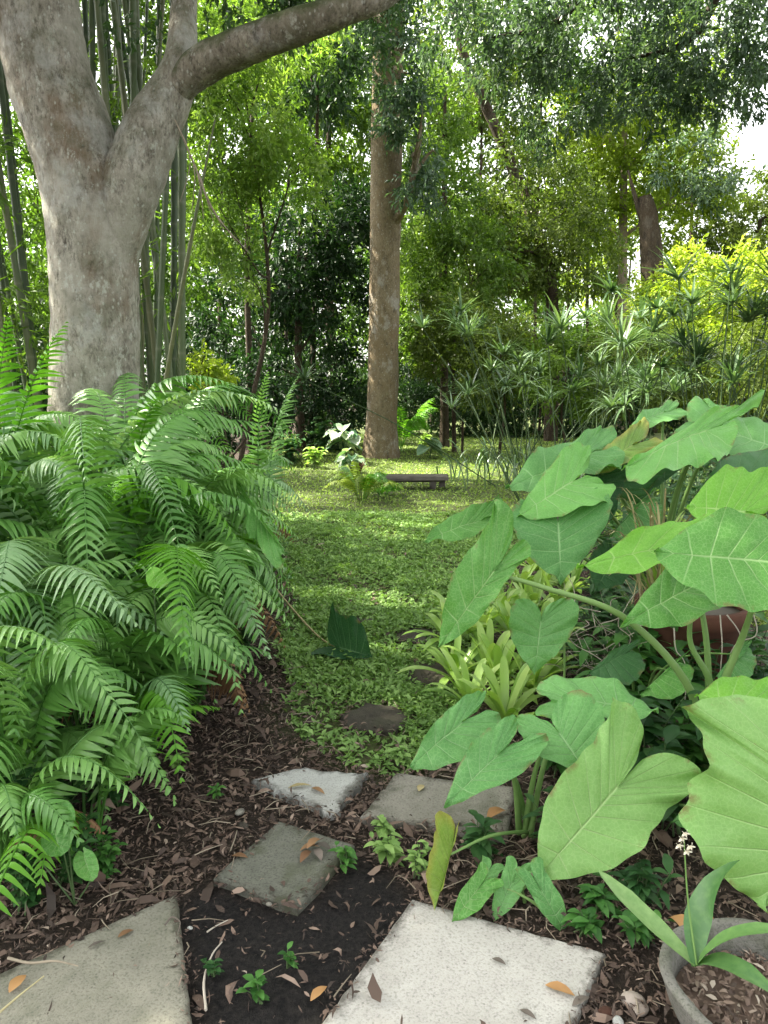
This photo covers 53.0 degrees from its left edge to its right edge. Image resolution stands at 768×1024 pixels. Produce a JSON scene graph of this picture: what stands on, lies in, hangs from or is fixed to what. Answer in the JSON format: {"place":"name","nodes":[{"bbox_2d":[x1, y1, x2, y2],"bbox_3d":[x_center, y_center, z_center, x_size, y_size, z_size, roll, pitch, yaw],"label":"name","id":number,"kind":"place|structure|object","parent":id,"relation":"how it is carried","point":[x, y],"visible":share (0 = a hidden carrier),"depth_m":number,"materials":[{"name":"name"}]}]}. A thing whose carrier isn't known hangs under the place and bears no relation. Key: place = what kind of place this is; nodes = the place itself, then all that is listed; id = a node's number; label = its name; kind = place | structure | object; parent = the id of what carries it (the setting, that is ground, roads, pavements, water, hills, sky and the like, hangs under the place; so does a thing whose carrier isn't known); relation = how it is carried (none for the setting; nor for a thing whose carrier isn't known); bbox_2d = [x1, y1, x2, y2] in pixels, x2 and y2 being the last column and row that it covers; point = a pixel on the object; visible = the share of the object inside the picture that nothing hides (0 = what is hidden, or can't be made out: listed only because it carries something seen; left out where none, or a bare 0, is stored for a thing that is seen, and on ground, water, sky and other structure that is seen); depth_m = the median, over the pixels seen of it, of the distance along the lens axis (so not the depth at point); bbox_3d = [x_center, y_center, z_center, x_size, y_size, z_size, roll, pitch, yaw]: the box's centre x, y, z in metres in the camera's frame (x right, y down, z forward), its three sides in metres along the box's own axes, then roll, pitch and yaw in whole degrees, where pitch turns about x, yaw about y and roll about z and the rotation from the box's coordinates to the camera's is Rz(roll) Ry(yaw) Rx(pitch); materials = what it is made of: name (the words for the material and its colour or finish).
{"place":"outdoors","nodes":[
{"label":"outdoors","id":0,"kind":"place"},
{"bbox_2d":[0,390,767,1023],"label":"ground","id":1,"kind":"structure","parent":0,"point":[274,930],"depth_m":2.39,"materials":[{"name":"soil"}]},
{"bbox_2d":[2,842,44,915],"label":"undergrowth plant","id":2,"kind":"object","parent":1,"relation":"on","point":[21,898],"visible":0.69,"depth_m":2.22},
{"bbox_2d":[0,57,49,428],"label":"bamboo clump","id":3,"kind":"object","parent":1,"relation":"on","point":[24,300],"visible":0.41,"depth_m":7.69,"materials":[{"name":"green plant"}]},
{"bbox_2d":[11,801,98,905],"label":"heart leaf vine","id":4,"kind":"object","parent":1,"relation":"on","point":[86,866],"visible":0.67,"depth_m":2.18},
{"bbox_2d":[0,499,110,579],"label":"fern","id":5,"kind":"object","parent":1,"relation":"on","point":[12,527],"visible":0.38,"depth_m":3.31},
{"bbox_2d":[55,812,100,885],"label":"undergrowth plant","id":6,"kind":"object","parent":1,"relation":"on","point":[62,872],"visible":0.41,"depth_m":2.33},
{"bbox_2d":[0,705,160,879],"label":"fern","id":7,"kind":"object","parent":1,"relation":"on","point":[16,805],"visible":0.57,"depth_m":2.28,"materials":[{"name":"green plant"}]},
{"bbox_2d":[0,560,166,772],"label":"fern","id":8,"kind":"object","parent":1,"relation":"on","point":[18,631],"visible":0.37,"depth_m":2.54,"materials":[{"name":"green plant"}]},
{"bbox_2d":[0,581,176,830],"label":"fern","id":9,"kind":"object","parent":1,"relation":"on","point":[74,680],"visible":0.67,"depth_m":2.49,"materials":[{"name":"plant"}]},
{"bbox_2d":[0,317,185,500],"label":"fern","id":10,"kind":"object","parent":1,"relation":"on","point":[39,427],"visible":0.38,"depth_m":4.02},
{"bbox_2d":[0,895,191,1023],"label":"paver","id":11,"kind":"object","parent":1,"relation":"on","point":[141,992],"visible":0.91,"depth_m":1.95,"materials":[{"name":"concrete"}]},
{"bbox_2d":[70,825,127,878],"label":"undergrowth plant","id":12,"kind":"object","parent":1,"relation":"on","point":[105,857],"visible":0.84,"depth_m":2.37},
{"bbox_2d":[0,705,219,916],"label":"fern","id":13,"kind":"object","parent":1,"relation":"on","point":[123,760],"visible":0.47,"depth_m":2.50,"materials":[{"name":"plant"}]},
{"bbox_2d":[0,536,224,725],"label":"fern","id":14,"kind":"object","parent":1,"relation":"on","point":[12,552],"visible":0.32,"depth_m":2.84,"materials":[{"name":"green plant"}]},
{"bbox_2d":[0,0,229,377],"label":"bright tree","id":15,"kind":"object","parent":1,"relation":"on","point":[34,272],"visible":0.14,"depth_m":12.68,"materials":[{"name":"green plant"}]},
{"bbox_2d":[0,529,249,749],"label":"fern","id":16,"kind":"object","parent":1,"relation":"on","point":[145,648],"visible":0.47,"depth_m":2.92,"materials":[{"name":"plant"}]},
{"bbox_2d":[0,614,275,782],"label":"fern","id":17,"kind":"object","parent":1,"relation":"on","point":[168,690],"visible":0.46,"depth_m":2.78,"materials":[{"name":"plant"}]},
{"bbox_2d":[0,391,295,635],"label":"fern","id":18,"kind":"object","parent":1,"relation":"on","point":[39,465],"visible":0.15,"depth_m":3.75,"materials":[{"name":"green plant"}]},
{"bbox_2d":[0,407,298,656],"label":"fern","id":19,"kind":"object","parent":1,"relation":"on","point":[85,489],"visible":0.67,"depth_m":3.50,"materials":[{"name":"plant"}]},
{"bbox_2d":[0,389,299,535],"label":"fern","id":20,"kind":"object","parent":1,"relation":"on","point":[188,395],"visible":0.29,"depth_m":4.20,"materials":[{"name":"green plant"}]},
{"bbox_2d":[0,373,300,703],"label":"fern","id":21,"kind":"object","parent":1,"relation":"on","point":[165,384],"visible":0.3,"depth_m":4.25,"materials":[{"name":"plant"}]},
{"bbox_2d":[16,467,301,647],"bbox_3d":[-1.347,0.251,4.348,1.784,1.093,1.864,0,9,0],"label":"fern","id":22,"kind":"object","parent":1,"relation":"on","point":[224,482],"visible":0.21,"depth_m":4.02,"materials":[{"name":"green plant"}]},
{"bbox_2d":[80,0,240,428],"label":"bamboo clump","id":23,"kind":"object","parent":1,"relation":"on","point":[154,323],"visible":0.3,"depth_m":7.46,"materials":[{"name":"green plant"}]},
{"bbox_2d":[23,501,299,717],"bbox_3d":[-1.113,0.444,3.610,1.354,0.954,2.144,0,9,0],"label":"fern","id":24,"kind":"object","parent":1,"relation":"on","point":[229,559],"visible":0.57,"depth_m":3.33,"materials":[{"name":"green plant"}]},
{"bbox_2d":[93,529,288,711],"bbox_3d":[-0.879,0.504,3.591,1.018,0.839,1.133,-5,11,-29],"label":"fern","id":25,"kind":"object","parent":1,"relation":"on","point":[142,598],"visible":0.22,"depth_m":3.35,"materials":[{"name":"green plant"}]},
{"bbox_2d":[0,0,411,462],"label":"oak tree","id":26,"kind":"object","parent":1,"relation":"on","point":[101,183],"visible":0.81,"depth_m":4.99,"materials":[{"name":"grey plant"}]},
{"bbox_2d":[141,16,286,356],"bbox_3d":[-5.258,-8.905,23.763,4.854,13.049,5.067,0,9,0],"label":"tree","id":27,"kind":"object","parent":1,"relation":"on","point":[188,197],"visible":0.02,"depth_m":23.23,"materials":[{"name":"green plant"}]},
{"bbox_2d":[186,338,251,470],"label":"yellow shrub","id":28,"kind":"object","parent":1,"relation":"on","point":[215,370],"visible":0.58,"depth_m":8.36,"materials":[{"name":"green plant"}]},
{"bbox_2d":[189,371,299,542],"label":"fern","id":29,"kind":"object","parent":1,"relation":"on","point":[256,453],"visible":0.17,"depth_m":5.95,"materials":[{"name":"green plant"}]},
{"bbox_2d":[141,0,353,464],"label":"bright tree","id":30,"kind":"object","parent":1,"relation":"on","point":[272,145],"visible":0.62,"depth_m":11.52,"materials":[{"name":"green plant"}]},
{"bbox_2d":[168,0,337,453],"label":"tree","id":31,"kind":"object","parent":1,"relation":"on","point":[248,334],"visible":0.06,"depth_m":15.44,"materials":[{"name":"green plant"}]},
{"bbox_2d":[234,482,284,568],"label":"arrow leaf plant","id":32,"kind":"object","parent":1,"relation":"on","point":[262,533],"visible":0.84,"depth_m":3.89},
{"bbox_2d":[215,346,307,450],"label":"understory shrub","id":33,"kind":"object","parent":1,"relation":"on","point":[283,391],"visible":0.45,"depth_m":15.67,"materials":[{"name":"green plant"}]},
{"bbox_2d":[144,278,407,443],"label":"dark understory tree","id":34,"kind":"object","parent":1,"relation":"on","point":[325,414],"visible":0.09,"depth_m":19.76,"materials":[{"name":"green plant"}]},
{"bbox_2d":[186,165,369,452],"bbox_3d":[-2.198,-4.316,16.891,4.720,6.228,4.259,0,9,0],"label":"dark understory tree","id":35,"kind":"object","parent":1,"relation":"on","point":[331,251],"visible":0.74,"depth_m":16.65,"materials":[{"name":"green plant"}]},
{"bbox_2d":[214,822,354,915],"bbox_3d":[-0.308,1.124,2.444,0.311,0.045,0.349,5,11,27],"label":"paver","id":36,"kind":"object","parent":1,"relation":"on","point":[273,861],"visible":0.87,"depth_m":2.40,"materials":[{"name":"grey concrete"}]},
{"bbox_2d":[251,767,367,820],"bbox_3d":[-0.298,1.042,2.914,0.406,0.045,0.313,4,10,21],"label":"paver","id":37,"kind":"object","parent":1,"relation":"on","point":[336,786],"visible":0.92,"depth_m":2.88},
{"bbox_2d":[222,0,406,446],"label":"tree","id":38,"kind":"object","parent":1,"relation":"on","point":[313,92],"visible":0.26,"depth_m":17.50,"materials":[{"name":"green plant"}]},
{"bbox_2d":[281,365,366,451],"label":"understory shrub","id":39,"kind":"object","parent":1,"relation":"on","point":[324,399],"visible":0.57,"depth_m":17.52,"materials":[{"name":"green plant"}]},
{"bbox_2d":[252,35,403,436],"bbox_3d":[-1.861,-7.973,21.242,4.891,12.031,4.969,0,9,0],"label":"green tree","id":40,"kind":"object","parent":1,"relation":"on","point":[363,111],"visible":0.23,"depth_m":20.11,"materials":[{"name":"green plant"}]},
{"bbox_2d":[322,462,407,500],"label":"fern","id":41,"kind":"object","parent":1,"relation":"on","point":[357,483],"visible":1,"depth_m":10.01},
{"bbox_2d":[340,702,407,736],"bbox_3d":[-0.046,0.950,3.520,0.311,0.045,0.308,0,9,0],"label":"stepping stone","id":42,"kind":"object","parent":1,"relation":"on","point":[377,716],"visible":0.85,"depth_m":3.48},
{"bbox_2d":[0,535,767,1023],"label":"leaf litter","id":43,"kind":"object","parent":1,"relation":"on","point":[354,819],"visible":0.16,"depth_m":2.48,"materials":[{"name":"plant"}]},
{"bbox_2d":[442,618,521,676],"bbox_3d":[0.536,0.696,3.781,0.502,0.289,0.451,0,9,0],"label":"bromeliad","id":44,"kind":"object","parent":43,"relation":"on","point":[501,640],"visible":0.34,"depth_m":3.85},
{"bbox_2d":[466,633,537,704],"bbox_3d":[0.538,0.718,3.648,0.385,0.290,0.453,0,9,0],"label":"bromeliad","id":45,"kind":"object","parent":43,"relation":"on","point":[498,652],"visible":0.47,"depth_m":3.70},
{"bbox_2d":[0,102,767,417],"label":"wood","id":46,"kind":"object","parent":1,"relation":"on","point":[352,315],"visible":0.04,"depth_m":37.58,"materials":[{"name":"green plant"}]},
{"bbox_2d":[332,0,451,458],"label":"straight tree","id":47,"kind":"object","parent":1,"relation":"on","point":[388,207],"visible":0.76,"depth_m":15.07,"materials":[{"name":"brown plant"}]},
{"bbox_2d":[267,508,518,776],"bbox_3d":[0.121,0.499,6.069,3.043,0.145,6.302,0,9,0],"label":"ground cover","id":48,"kind":"object","parent":1,"relation":"on","point":[406,616],"visible":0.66,"depth_m":5.07,"materials":[{"name":"plant"}]},
{"bbox_2d":[268,578,371,658],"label":"fallen elephant ear leaf","id":49,"kind":"object","parent":48,"relation":"on","point":[345,633],"visible":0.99,"depth_m":4.24,"materials":[{"name":"plant"}]},
{"bbox_2d":[396,635,486,693],"bbox_3d":[0.330,0.707,3.835,0.551,0.250,0.431,-6,11,-33],"label":"bromeliad","id":50,"kind":"object","parent":48,"relation":"on","point":[472,653],"visible":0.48,"depth_m":3.85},
{"bbox_2d":[421,647,531,699],"bbox_3d":[0.413,0.767,3.506,0.439,0.235,0.404,-5,11,-30],"label":"bromeliad","id":51,"kind":"object","parent":48,"relation":"on","point":[463,688],"visible":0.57,"depth_m":3.54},
{"bbox_2d":[368,67,487,425],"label":"tree","id":52,"kind":"object","parent":1,"relation":"on","point":[402,274],"visible":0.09,"depth_m":25.42,"materials":[{"name":"green plant"}]},
{"bbox_2d":[359,773,513,842],"bbox_3d":[0.204,1.064,2.782,0.516,0.045,0.338,2,10,13],"label":"paver","id":53,"kind":"object","parent":1,"relation":"on","point":[402,798],"visible":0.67,"depth_m":2.75,"materials":[{"name":"concrete"}]},
{"bbox_2d":[397,361,519,437],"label":"dark shrub","id":54,"kind":"object","parent":1,"relation":"on","point":[425,391],"visible":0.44,"depth_m":22.50,"materials":[{"name":"green plant"}]},
{"bbox_2d":[322,900,605,1023],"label":"paver","id":55,"kind":"object","parent":1,"relation":"on","point":[450,972],"visible":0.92,"depth_m":1.96,"materials":[{"name":"white concrete"}]},
{"bbox_2d":[400,280,530,452],"bbox_3d":[1.831,-3.183,17.085,2.946,3.929,2.775,0,9,0],"label":"olive shrub","id":56,"kind":"object","parent":1,"relation":"on","point":[425,348],"visible":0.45,"depth_m":16.59,"materials":[{"name":"green plant"}]},
{"bbox_2d":[398,45,534,447],"bbox_3d":[1.673,-6.011,18.096,3.675,9.175,3.886,0,9,0],"label":"green tree","id":57,"kind":"object","parent":1,"relation":"on","point":[444,238],"visible":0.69,"depth_m":17.44,"materials":[{"name":"green plant"}]},
{"bbox_2d":[404,0,548,291],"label":"tree","id":58,"kind":"object","parent":1,"relation":"on","point":[481,125],"visible":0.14,"depth_m":24.69,"materials":[{"name":"green plant"}]},
{"bbox_2d":[458,809,504,865],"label":"undergrowth plant","id":59,"kind":"object","parent":1,"relation":"on","point":[485,848],"visible":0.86,"depth_m":2.42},
{"bbox_2d":[273,287,691,489],"bbox_3d":[1.677,-2.092,12.174,6.177,3.182,3.874,4,10,21],"label":"umbrella sedge","id":60,"kind":"object","parent":1,"relation":"on","point":[465,329],"visible":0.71,"depth_m":12.19,"materials":[{"name":"plant"}]},
{"bbox_2d":[417,74,572,424],"bbox_3d":[3.849,-9.321,27.914,5.760,12.514,5.109,0,9,0],"label":"tree","id":61,"kind":"object","parent":1,"relation":"on","point":[514,134],"visible":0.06,"depth_m":26.58,"materials":[{"name":"green plant"}]},
{"bbox_2d":[436,300,560,458],"bbox_3d":[2.421,-2.616,15.705,2.199,3.258,2.055,-5,11,-29],"label":"understory shrub","id":62,"kind":"object","parent":1,"relation":"on","point":[517,332],"visible":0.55,"depth_m":15.44,"materials":[{"name":"green plant"}]},
{"bbox_2d":[457,655,547,719],"bbox_3d":[0.532,0.783,3.305,0.418,0.271,0.393,0,9,0],"label":"bromeliad","id":63,"kind":"object","parent":1,"relation":"on","point":[501,702],"visible":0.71,"depth_m":3.36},
{"bbox_2d":[251,433,767,636],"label":"grass","id":64,"kind":"structure","parent":1,"relation":"on","point":[408,468],"depth_m":12.49,"materials":[{"name":"plant"}]},
{"bbox_2d":[452,855,566,930],"bbox_3d":[0.353,1.088,2.236,0.328,0.190,0.184,0,9,0],"label":"elephant ear","id":65,"kind":"object","parent":1,"relation":"on","point":[484,883],"visible":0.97,"depth_m":2.21},
{"bbox_2d":[420,2,636,440],"bbox_3d":[3.619,-7.577,20.051,6.010,11.432,4.292,0,9,0],"label":"leaning tree","id":66,"kind":"object","parent":1,"relation":"on","point":[548,264],"visible":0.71,"depth_m":19.46,"materials":[{"name":"green plant"}]},
{"bbox_2d":[408,675,658,910],"bbox_3d":[0.457,0.851,2.527,0.974,0.512,0.409,-5,11,-29],"label":"elephant ear","id":67,"kind":"object","parent":1,"relation":"on","point":[576,711],"visible":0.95,"depth_m":2.48},
{"bbox_2d":[471,357,595,438],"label":"dark shrub","id":68,"kind":"object","parent":1,"relation":"on","point":[518,409],"visible":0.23,"depth_m":22.41,"materials":[{"name":"green plant"}]},
{"bbox_2d":[467,3,611,426],"bbox_3d":[5.053,-9.998,26.623,5.088,14.270,4.709,0,9,0],"label":"tree","id":69,"kind":"object","parent":1,"relation":"on","point":[541,104],"visible":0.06,"depth_m":26.20,"materials":[{"name":"green plant"}]},
{"bbox_2d":[509,598,578,677],"bbox_3d":[0.684,0.668,3.176,0.365,0.654,0.183,-7,12,-36],"label":"elephant ear","id":70,"kind":"object","parent":1,"relation":"on","point":[538,640],"visible":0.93,"depth_m":3.10},
{"bbox_2d":[478,178,639,404],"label":"tree","id":71,"kind":"object","parent":1,"relation":"on","point":[543,299],"visible":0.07,"depth_m":29.90,"materials":[{"name":"green plant"}]},
{"bbox_2d":[504,312,626,442],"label":"shrub","id":72,"kind":"object","parent":1,"relation":"on","point":[559,358],"visible":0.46,"depth_m":15.11,"materials":[{"name":"green plant"}]},
{"bbox_2d":[453,268,707,497],"bbox_3d":[2.924,-1.808,10.914,3.091,3.026,2.976,9,13,43],"label":"umbrella sedge","id":73,"kind":"object","parent":1,"relation":"on","point":[562,323],"visible":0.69,"depth_m":10.87,"materials":[{"name":"plant"}]},
{"bbox_2d":[395,0,767,168],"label":"overhanging tree","id":74,"kind":"object","parent":1,"relation":"on","point":[753,67],"visible":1,"depth_m":9.58,"materials":[{"name":"green plant"}]},
{"bbox_2d":[561,907,604,943],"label":"undergrowth plant","id":75,"kind":"object","parent":1,"relation":"on","point":[585,921],"visible":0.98,"depth_m":2.11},
{"bbox_2d":[423,389,767,605],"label":"elephant ear","id":76,"kind":"object","parent":1,"relation":"on","point":[583,509],"visible":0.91,"depth_m":3.61},
{"bbox_2d":[576,883,622,918],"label":"undergrowth plant","id":77,"kind":"object","parent":1,"relation":"on","point":[599,896],"visible":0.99,"depth_m":2.19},
{"bbox_2d":[438,499,767,772],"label":"elephant ear","id":78,"kind":"object","parent":1,"relation":"on","point":[717,559],"visible":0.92,"depth_m":2.79},
{"bbox_2d":[534,698,700,879],"bbox_3d":[0.786,0.901,2.337,0.679,0.620,0.381,-9,13,-44],"label":"elephant ear","id":79,"kind":"object","parent":1,"relation":"on","point":[603,811],"visible":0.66,"depth_m":2.29},
{"bbox_2d":[522,0,714,416],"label":"tree","id":80,"kind":"object","parent":1,"relation":"on","point":[586,23],"visible":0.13,"depth_m":25.50,"materials":[{"name":"green plant"}]},
{"bbox_2d":[589,487,662,591],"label":"leaf","id":81,"kind":"object","parent":1,"relation":"on","point":[612,580],"visible":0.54,"depth_m":3.58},
{"bbox_2d":[560,197,697,321],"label":"tree","id":82,"kind":"object","parent":1,"relation":"on","point":[635,274],"visible":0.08,"depth_m":31.25,"materials":[{"name":"green plant"}]},
{"bbox_2d":[611,909,675,948],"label":"undergrowth plant","id":83,"kind":"object","parent":1,"relation":"on","point":[636,925],"visible":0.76,"depth_m":2.08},
{"bbox_2d":[576,312,711,441],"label":"shrub","id":84,"kind":"object","parent":1,"relation":"on","point":[657,402],"visible":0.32,"depth_m":14.49,"materials":[{"name":"green plant"}]},
{"bbox_2d":[606,853,682,909],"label":"undergrowth plant","id":85,"kind":"object","parent":1,"relation":"on","point":[643,890],"visible":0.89,"depth_m":2.21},
{"bbox_2d":[541,9,756,428],"bbox_3d":[8.577,-9.449,25.739,7.475,13.491,4.986,0,9,0],"label":"yellow green tree","id":86,"kind":"object","parent":1,"relation":"on","point":[626,153],"visible":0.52,"depth_m":24.84,"materials":[{"name":"green plant"}]},
{"bbox_2d":[604,684,701,773],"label":"undergrowth plant","id":87,"kind":"object","parent":1,"relation":"on","point":[652,727],"visible":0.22,"depth_m":2.84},
{"bbox_2d":[605,624,704,714],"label":"undergrowth plant","id":88,"kind":"object","parent":1,"relation":"on","point":[644,650],"visible":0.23,"depth_m":3.44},
{"bbox_2d":[545,296,767,507],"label":"umbrella sedge","id":89,"kind":"object","parent":1,"relation":"on","point":[622,341],"visible":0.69,"depth_m":9.51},
{"bbox_2d":[643,725,691,842],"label":"undergrowth plant","id":90,"kind":"object","parent":1,"relation":"on","point":[671,732],"visible":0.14,"depth_m":2.59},
{"bbox_2d":[587,640,756,698],"bbox_3d":[1.182,0.748,3.101,0.544,0.522,0.554,7,12,38],"label":"elephant ear","id":91,"kind":"object","parent":1,"relation":"on","point":[624,664],"visible":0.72,"depth_m":3.00},
{"bbox_2d":[639,682,709,771],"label":"undergrowth plant","id":92,"kind":"object","parent":1,"relation":"on","point":[690,749],"visible":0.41,"depth_m":2.92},
{"bbox_2d":[612,232,767,393],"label":"sunny shrub","id":93,"kind":"object","parent":1,"relation":"on","point":[715,263],"visible":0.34,"depth_m":17.84,"materials":[{"name":"yellow plant"}]},
{"bbox_2d":[646,631,733,724],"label":"undergrowth plant","id":94,"kind":"object","parent":1,"relation":"on","point":[662,663],"visible":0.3,"depth_m":3.30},
{"bbox_2d":[634,590,747,717],"bbox_3d":[1.426,0.660,3.605,0.510,0.505,0.510,0,9,0],"label":"terracotta pot","id":95,"kind":"object","parent":1,"relation":"on","point":[737,616],"visible":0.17,"depth_m":3.38,"materials":[{"name":"brown ceramic"}]},
{"bbox_2d":[591,487,691,607],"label":"spider plant","id":96,"kind":"object","parent":95,"relation":"in","point":[653,574],"visible":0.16,"depth_m":3.50,"materials":[{"name":"plant"}]},
{"bbox_2d":[627,168,755,276],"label":"tree","id":97,"kind":"object","parent":1,"relation":"on","point":[667,248],"visible":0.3,"depth_m":29.64,"materials":[{"name":"green plant"}]},
{"bbox_2d":[621,241,767,508],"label":"umbrella sedge","id":98,"kind":"object","parent":1,"relation":"on","point":[694,297],"visible":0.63,"depth_m":9.35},
{"bbox_2d":[627,120,767,432],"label":"stub tree","id":99,"kind":"object","parent":1,"relation":"on","point":[650,239],"visible":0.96,"depth_m":23.57,"materials":[{"name":"green plant"}]},
{"bbox_2d":[650,249,767,514],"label":"umbrella sedge","id":100,"kind":"object","parent":1,"relation":"on","point":[731,369],"visible":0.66,"depth_m":8.96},
{"bbox_2d":[659,918,767,1023],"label":"concrete planter","id":101,"kind":"object","parent":1,"relation":"on","point":[706,994],"visible":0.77,"depth_m":1.86,"materials":[{"name":"concrete"}]},
{"bbox_2d":[598,831,767,991],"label":"mottled orchid","id":102,"kind":"object","parent":101,"relation":"in","point":[698,917],"visible":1,"depth_m":1.85,"materials":[{"name":"plant"}]},
{"bbox_2d":[679,448,767,912],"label":"elephant ear","id":103,"kind":"object","parent":1,"relation":"on","point":[723,816],"visible":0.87,"depth_m":2.10},
{"bbox_2d":[679,308,767,456],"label":"understory shrub","id":104,"kind":"object","parent":1,"relation":"on","point":[743,341],"visible":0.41,"depth_m":14.44,"materials":[{"name":"green plant"}]},
{"bbox_2d":[684,165,767,421],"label":"rounded tree","id":105,"kind":"object","parent":1,"relation":"on","point":[756,206],"visible":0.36,"depth_m":29.56,"materials":[{"name":"green plant"}]},
{"bbox_2d":[0,0,767,388],"label":"sky","id":106,"kind":"structure","parent":0,"point":[755,139],"materials":[{"name":"white"}]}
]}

